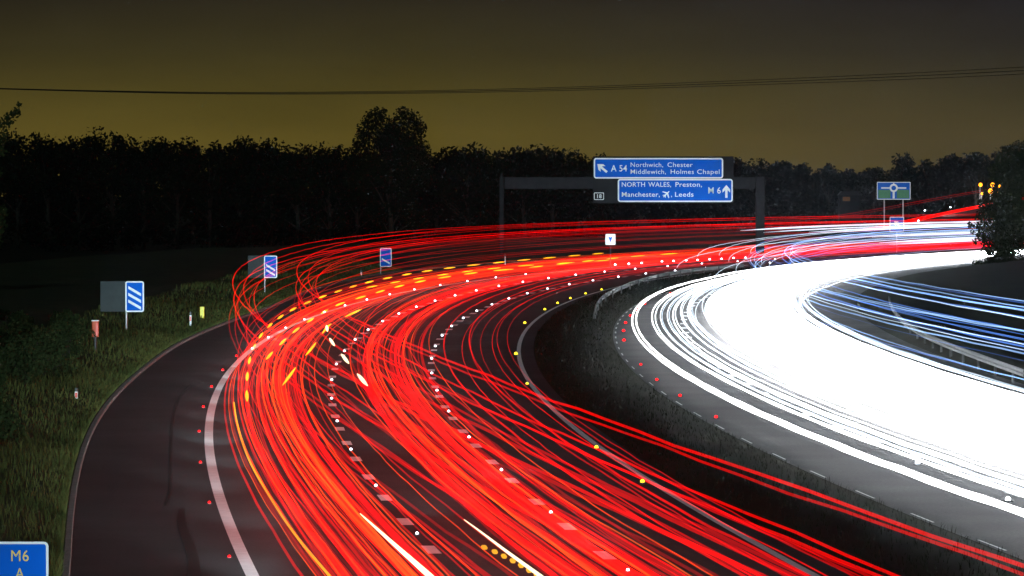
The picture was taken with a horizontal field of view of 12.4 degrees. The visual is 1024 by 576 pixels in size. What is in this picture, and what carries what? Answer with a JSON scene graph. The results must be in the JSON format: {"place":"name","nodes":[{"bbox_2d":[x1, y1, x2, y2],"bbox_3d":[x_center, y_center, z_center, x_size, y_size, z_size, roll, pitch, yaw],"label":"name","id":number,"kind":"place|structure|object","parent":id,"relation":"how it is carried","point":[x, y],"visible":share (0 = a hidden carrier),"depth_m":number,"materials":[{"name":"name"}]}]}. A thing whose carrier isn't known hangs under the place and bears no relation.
{"place":"outdoors","nodes":[
{"label":"outdoors","id":0,"kind":"place"},
{"bbox_2d":[0,197,1023,575],"bbox_3d":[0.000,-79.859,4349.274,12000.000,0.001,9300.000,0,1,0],"label":"ground","id":1,"kind":"structure","parent":0,"point":[12,253],"depth_m":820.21,"materials":[{"name":"green plant"}]},
{"bbox_2d":[0,101,22,247],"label":"tree","id":2,"kind":"object","parent":1,"relation":"on","point":[7,118],"visible":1,"depth_m":299.77,"materials":[{"name":"green plant"}]},
{"bbox_2d":[0,319,22,368],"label":"shrub","id":3,"kind":"object","parent":1,"relation":"on","point":[9,331],"visible":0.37,"depth_m":183.05,"materials":[{"name":"green plant"}]},
{"bbox_2d":[0,383,25,442],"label":"shrub","id":4,"kind":"object","parent":1,"relation":"on","point":[6,413],"visible":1,"depth_m":138.08,"materials":[{"name":"green plant"}]},
{"bbox_2d":[0,149,26,249],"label":"tree","id":5,"kind":"object","parent":1,"relation":"on","point":[10,164],"visible":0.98,"depth_m":672.89,"materials":[{"name":"green plant"}]},
{"bbox_2d":[7,310,29,332],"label":"shrub","id":6,"kind":"object","parent":1,"relation":"on","point":[19,317],"visible":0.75,"depth_m":217.74,"materials":[{"name":"green plant"}]},
{"bbox_2d":[0,542,48,575],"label":"location sign","id":7,"kind":"object","parent":1,"relation":"on","point":[24,558],"visible":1,"depth_m":70.08,"materials":[{"name":"metal"}]},
{"bbox_2d":[0,334,49,385],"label":"shrub","id":8,"kind":"object","parent":1,"relation":"on","point":[12,354],"visible":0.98,"depth_m":171.84,"materials":[{"name":"green plant"}]},
{"bbox_2d":[0,128,57,248],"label":"tree","id":9,"kind":"object","parent":1,"relation":"on","point":[17,206],"visible":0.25,"depth_m":718.38,"materials":[{"name":"green plant"}]},
{"bbox_2d":[6,323,66,370],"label":"shrub","id":10,"kind":"object","parent":1,"relation":"on","point":[29,326],"visible":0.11,"depth_m":190.20,"materials":[{"name":"green plant"}]},
{"bbox_2d":[0,131,81,251],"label":"tree","id":11,"kind":"object","parent":1,"relation":"on","point":[40,152],"visible":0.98,"depth_m":679.81,"materials":[{"name":"green plant"}]},
{"bbox_2d":[11,325,79,380],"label":"shrub","id":12,"kind":"object","parent":1,"relation":"on","point":[48,345],"visible":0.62,"depth_m":181.31,"materials":[{"name":"green plant"}]},
{"bbox_2d":[48,308,83,327],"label":"shrub","id":13,"kind":"object","parent":1,"relation":"on","point":[67,313],"visible":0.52,"depth_m":233.33,"materials":[{"name":"green plant"}]},
{"bbox_2d":[48,313,96,355],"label":"shrub","id":14,"kind":"object","parent":1,"relation":"on","point":[69,335],"visible":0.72,"depth_m":205.51,"materials":[{"name":"green plant"}]},
{"bbox_2d":[75,388,77,398],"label":"marker post","id":15,"kind":"object","parent":1,"relation":"on","point":[76,393],"visible":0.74,"depth_m":172.07,"materials":[{"name":"white plastic"}]},
{"bbox_2d":[34,135,126,251],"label":"tree","id":16,"kind":"object","parent":1,"relation":"on","point":[85,178],"visible":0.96,"depth_m":682.35,"materials":[{"name":"green plant"}]},
{"bbox_2d":[91,320,98,351],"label":"emergency phone","id":17,"kind":"object","parent":1,"relation":"on","point":[95,326],"visible":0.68,"depth_m":214.94,"materials":[{"name":"orange plastic"}]},
{"bbox_2d":[78,126,142,250],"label":"tree","id":18,"kind":"object","parent":1,"relation":"on","point":[101,146],"visible":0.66,"depth_m":689.94,"materials":[{"name":"green plant"}]},
{"bbox_2d":[100,281,143,328],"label":"countdown marker","id":19,"kind":"object","parent":1,"relation":"on","point":[122,296],"visible":0.96,"depth_m":245.03,"materials":[{"name":"metal"}]},
{"bbox_2d":[113,134,178,249],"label":"tree","id":20,"kind":"object","parent":1,"relation":"on","point":[137,153],"visible":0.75,"depth_m":706.46,"materials":[{"name":"green plant"}]},
{"bbox_2d":[136,136,225,249],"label":"tree","id":21,"kind":"object","parent":1,"relation":"on","point":[165,153],"visible":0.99,"depth_m":704.33,"materials":[{"name":"green plant"}]},
{"bbox_2d":[189,312,191,325],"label":"marker post","id":22,"kind":"object","parent":1,"relation":"on","point":[190,317],"visible":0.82,"depth_m":271.07,"materials":[{"name":"white plastic"}]},
{"bbox_2d":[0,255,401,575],"bbox_3d":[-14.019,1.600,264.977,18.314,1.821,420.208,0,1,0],"label":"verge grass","id":23,"kind":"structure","parent":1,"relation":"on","point":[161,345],"depth_m":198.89,"materials":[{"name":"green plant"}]},
{"bbox_2d":[200,307,203,317],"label":"yellow post","id":24,"kind":"object","parent":1,"relation":"on","point":[202,311],"visible":0.67,"depth_m":282.05,"materials":[{"name":"plastic"}]},
{"bbox_2d":[203,135,280,247],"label":"tree","id":25,"kind":"object","parent":1,"relation":"on","point":[240,146],"visible":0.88,"depth_m":708.99,"materials":[{"name":"green plant"}]},
{"bbox_2d":[248,256,276,292],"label":"countdown marker","id":26,"kind":"object","parent":1,"relation":"on","point":[264,267],"visible":0.96,"depth_m":345.01,"materials":[{"name":"metal"}]},
{"bbox_2d":[224,137,312,246],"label":"tree","id":27,"kind":"object","parent":1,"relation":"on","point":[268,147],"visible":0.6,"depth_m":709.16,"materials":[{"name":"green plant"}]},
{"bbox_2d":[315,146,394,242],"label":"tree","id":28,"kind":"object","parent":1,"relation":"on","point":[363,220],"visible":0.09,"depth_m":707.06,"materials":[{"name":"green plant"}]},
{"bbox_2d":[380,248,391,272],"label":"countdown marker","id":29,"kind":"object","parent":1,"relation":"on","point":[385,257],"visible":0.94,"depth_m":457.00,"materials":[{"name":"metal"}]},
{"bbox_2d":[344,105,436,241],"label":"tree","id":30,"kind":"object","parent":1,"relation":"on","point":[394,145],"visible":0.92,"depth_m":559.04,"materials":[{"name":"green plant"}]},
{"bbox_2d":[402,145,473,241],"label":"tree","id":31,"kind":"object","parent":1,"relation":"on","point":[434,165],"visible":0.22,"depth_m":714.35,"materials":[{"name":"green plant"}]},
{"bbox_2d":[429,141,508,240],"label":"tree","id":32,"kind":"object","parent":1,"relation":"on","point":[456,169],"visible":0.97,"depth_m":671.27,"materials":[{"name":"green plant"}]},
{"bbox_2d":[454,145,539,239],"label":"tree","id":33,"kind":"object","parent":1,"relation":"on","point":[496,220],"visible":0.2,"depth_m":713.49,"materials":[{"name":"green plant"}]},
{"bbox_2d":[0,145,1005,244],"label":"wood","id":34,"kind":"object","parent":1,"relation":"on","point":[623,213],"visible":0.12,"depth_m":771.22,"materials":[{"name":"black plant"}]},
{"bbox_2d":[485,144,558,236],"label":"tree","id":35,"kind":"object","parent":1,"relation":"on","point":[510,161],"visible":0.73,"depth_m":672.05,"materials":[{"name":"green plant"}]},
{"bbox_2d":[70,245,1015,575],"bbox_3d":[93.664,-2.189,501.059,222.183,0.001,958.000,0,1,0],"label":"carriageway","id":36,"kind":"structure","parent":1,"relation":"on","point":[302,493],"depth_m":142.79,"materials":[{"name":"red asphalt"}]},
{"bbox_2d":[163,384,192,505],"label":"tar seam","id":37,"kind":"object","parent":36,"relation":"on","point":[170,460],"visible":1,"depth_m":145.43,"materials":[{"name":"black asphalt"}]},
{"bbox_2d":[178,508,200,575],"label":"tyre mark","id":38,"kind":"object","parent":36,"relation":"on","point":[194,568],"visible":1,"depth_m":106.16,"materials":[{"name":"black asphalt"}]},
{"bbox_2d":[62,244,980,575],"bbox_3d":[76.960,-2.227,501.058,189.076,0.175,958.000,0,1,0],"label":"kerb","id":39,"kind":"structure","parent":36,"relation":"on","point":[78,470],"depth_m":204.34,"materials":[{"name":"concrete"}]},
{"bbox_2d":[204,251,918,575],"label":"nearside edge line","id":40,"kind":"object","parent":36,"relation":"on","point":[244,558],"visible":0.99,"depth_m":137.00,"materials":[{"name":"paint"}]},
{"bbox_2d":[327,255,863,552],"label":"nearside lane line","id":41,"kind":"object","parent":36,"relation":"on","point":[427,549],"visible":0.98,"depth_m":150.08,"materials":[{"name":"paint"}]},
{"bbox_2d":[605,234,614,267],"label":"square sign","id":42,"kind":"object","parent":36,"relation":"on","point":[610,239],"visible":0.9,"depth_m":499.96,"materials":[{"name":"metal"}]},
{"bbox_2d":[428,259,833,558],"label":"offside lane line","id":43,"kind":"object","parent":36,"relation":"on","point":[601,554],"visible":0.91,"depth_m":147.73,"materials":[{"name":"paint"}]},
{"bbox_2d":[517,273,819,575],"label":"offside edge line","id":44,"kind":"object","parent":36,"relation":"on","point":[665,490],"visible":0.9,"depth_m":135.04,"materials":[{"name":"paint"}]},
{"bbox_2d":[890,217,903,252],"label":"slip sign","id":45,"kind":"object","parent":36,"relation":"on","point":[896,224],"visible":0.97,"depth_m":619.92,"materials":[{"name":"metal"}]},
{"bbox_2d":[511,145,591,236],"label":"tree","id":46,"kind":"object","parent":1,"relation":"on","point":[570,168],"visible":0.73,"depth_m":673.50,"materials":[{"name":"green plant"}]},
{"bbox_2d":[535,152,618,236],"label":"tree","id":47,"kind":"object","parent":1,"relation":"on","point":[596,224],"visible":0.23,"depth_m":692.47,"materials":[{"name":"green plant"}]},
{"bbox_2d":[499,174,765,261],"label":"gantry","id":48,"kind":"object","parent":1,"relation":"on","point":[757,184],"visible":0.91,"depth_m":537.38,"materials":[{"name":"metal"}]},
{"bbox_2d":[593,156,733,202],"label":"gantry sign","id":49,"kind":"object","parent":48,"relation":"attached to","point":[663,179],"visible":1,"depth_m":537.06,"materials":[{"name":"blue metal"}]},
{"bbox_2d":[708,157,767,230],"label":"tree","id":50,"kind":"object","parent":1,"relation":"on","point":[739,164],"visible":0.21,"depth_m":1056.19,"materials":[{"name":"green plant"}]},
{"bbox_2d":[722,158,792,231],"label":"tree","id":51,"kind":"object","parent":1,"relation":"on","point":[773,204],"visible":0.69,"depth_m":1027.70,"materials":[{"name":"green plant"}]},
{"bbox_2d":[751,160,805,230],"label":"tree","id":52,"kind":"object","parent":1,"relation":"on","point":[783,170],"visible":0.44,"depth_m":1042.95,"materials":[{"name":"green plant"}]},
{"bbox_2d":[534,253,1023,575],"bbox_3d":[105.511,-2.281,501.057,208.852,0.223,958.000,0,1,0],"label":"central reserve","id":53,"kind":"structure","parent":1,"relation":"on","point":[773,512],"depth_m":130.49,"materials":[{"name":"black plant"}]},
{"bbox_2d":[593,264,743,318],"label":"crash barrier","id":54,"kind":"object","parent":53,"relation":"on","point":[617,289],"visible":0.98,"depth_m":411.73,"materials":[{"name":"metal"}]},
{"bbox_2d":[779,162,823,229],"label":"tree","id":55,"kind":"object","parent":1,"relation":"on","point":[801,176],"visible":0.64,"depth_m":1057.04,"materials":[{"name":"green plant"}]},
{"bbox_2d":[613,255,1023,559],"bbox_3d":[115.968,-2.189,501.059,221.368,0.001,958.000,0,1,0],"label":"carriageway","id":56,"kind":"structure","parent":1,"relation":"on","point":[974,507],"depth_m":190.27,"materials":[{"name":"white asphalt"}]},
{"bbox_2d":[615,283,1004,549],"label":"reserve edge line","id":57,"kind":"object","parent":56,"relation":"on","point":[773,453],"visible":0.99,"depth_m":150.98,"materials":[{"name":"paint"}]},
{"bbox_2d":[680,261,1023,496],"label":"lane line","id":58,"kind":"object","parent":56,"relation":"on","point":[913,456],"visible":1,"depth_m":178.88,"materials":[{"name":"paint"}]},
{"bbox_2d":[739,265,1020,450],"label":"nearside lane line","id":59,"kind":"object","parent":56,"relation":"on","point":[967,434],"visible":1,"depth_m":209.11,"materials":[{"name":"paint"}]},
{"bbox_2d":[798,263,1023,416],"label":"hard shoulder line","id":60,"kind":"object","parent":56,"relation":"on","point":[806,322],"visible":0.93,"depth_m":226.69,"materials":[{"name":"paint"}]},
{"bbox_2d":[1003,497,1012,501],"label":"road stud","id":61,"kind":"object","parent":56,"relation":"on","point":[1007,499],"visible":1,"depth_m":121.87,"materials":[{"name":"white plastic"}]},
{"bbox_2d":[797,163,848,229],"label":"tree","id":62,"kind":"object","parent":1,"relation":"on","point":[813,189],"visible":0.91,"depth_m":1039.35,"materials":[{"name":"green plant"}]},
{"bbox_2d":[837,191,859,225],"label":"house","id":63,"kind":"structure","parent":1,"relation":"on","point":[848,208],"depth_m":1019.87,"materials":[{"name":"grey"}]},
{"bbox_2d":[842,196,850,200],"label":"window","id":64,"kind":"structure","parent":63,"relation":"in","point":[844,198],"depth_m":1019.89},
{"bbox_2d":[821,168,875,229],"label":"tree","id":65,"kind":"object","parent":1,"relation":"on","point":[852,177],"visible":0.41,"depth_m":1046.29,"materials":[{"name":"green plant"}]},
{"bbox_2d":[854,167,896,229],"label":"tree","id":66,"kind":"object","parent":1,"relation":"on","point":[873,177],"visible":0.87,"depth_m":1025.11,"materials":[{"name":"green plant"}]},
{"bbox_2d":[877,182,910,227],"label":"roundabout sign","id":67,"kind":"object","parent":1,"relation":"on","point":[894,191],"visible":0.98,"depth_m":904.75,"materials":[{"name":"metal"}]},
{"bbox_2d":[875,151,926,226],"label":"tree","id":68,"kind":"object","parent":1,"relation":"on","point":[903,164],"visible":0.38,"depth_m":1067.76,"materials":[{"name":"green plant"}]},
{"bbox_2d":[899,159,953,221],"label":"tree","id":69,"kind":"object","parent":1,"relation":"on","point":[918,183],"visible":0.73,"depth_m":1044.87,"materials":[{"name":"green plant"}]},
{"bbox_2d":[856,260,1023,383],"bbox_3d":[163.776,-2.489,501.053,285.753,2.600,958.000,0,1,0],"label":"verge","id":70,"kind":"structure","parent":1,"relation":"on","point":[979,308],"depth_m":293.55,"materials":[{"name":"black plant"}]},
{"bbox_2d":[888,297,1023,382],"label":"crash barrier","id":71,"kind":"object","parent":70,"relation":"on","point":[996,364],"visible":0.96,"depth_m":220.04,"materials":[{"name":"metal"}]},
{"bbox_2d":[971,258,989,265],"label":"shrub","id":72,"kind":"object","parent":70,"relation":"on","point":[979,261],"visible":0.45,"depth_m":463.75,"materials":[{"name":"green plant"}]},
{"bbox_2d":[967,140,1023,262],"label":"tree","id":73,"kind":"object","parent":70,"relation":"on","point":[1003,215],"visible":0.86,"depth_m":469.18,"materials":[{"name":"green plant"}]},
{"bbox_2d":[985,247,1023,262],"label":"shrub","id":74,"kind":"object","parent":70,"relation":"on","point":[1005,257],"visible":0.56,"depth_m":463.57,"materials":[{"name":"green plant"}]},
{"bbox_2d":[919,153,974,216],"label":"tree","id":75,"kind":"object","parent":1,"relation":"on","point":[947,164],"visible":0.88,"depth_m":1033.80,"materials":[{"name":"green plant"}]},
{"bbox_2d":[943,152,1009,214],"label":"tree","id":76,"kind":"object","parent":1,"relation":"on","point":[974,164],"visible":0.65,"depth_m":1025.27,"materials":[{"name":"green plant"}]},
{"bbox_2d":[966,145,1015,207],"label":"tree","id":77,"kind":"object","parent":1,"relation":"on","point":[991,163],"visible":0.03,"depth_m":1039.55,"materials":[{"name":"green plant"}]},
{"bbox_2d":[0,67,1023,93],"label":"power line","id":78,"kind":"object","parent":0,"point":[375,92],"visible":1,"depth_m":419.71,"materials":[{"name":"black metal"}]},
{"bbox_2d":[0,0,1023,196],"label":"sky","id":79,"kind":"structure","parent":0,"point":[325,50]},
{"bbox_2d":[698,208,982,257],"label":"slip road","id":80,"kind":"structure","parent":0,"point":[913,224],"depth_m":861.99,"materials":[{"name":"red asphalt"}]},
{"bbox_2d":[694,213,986,257],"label":"slip embankment","id":81,"kind":"structure","parent":0,"point":[962,221],"depth_m":879.20,"materials":[{"name":"green plant"}]}
]}

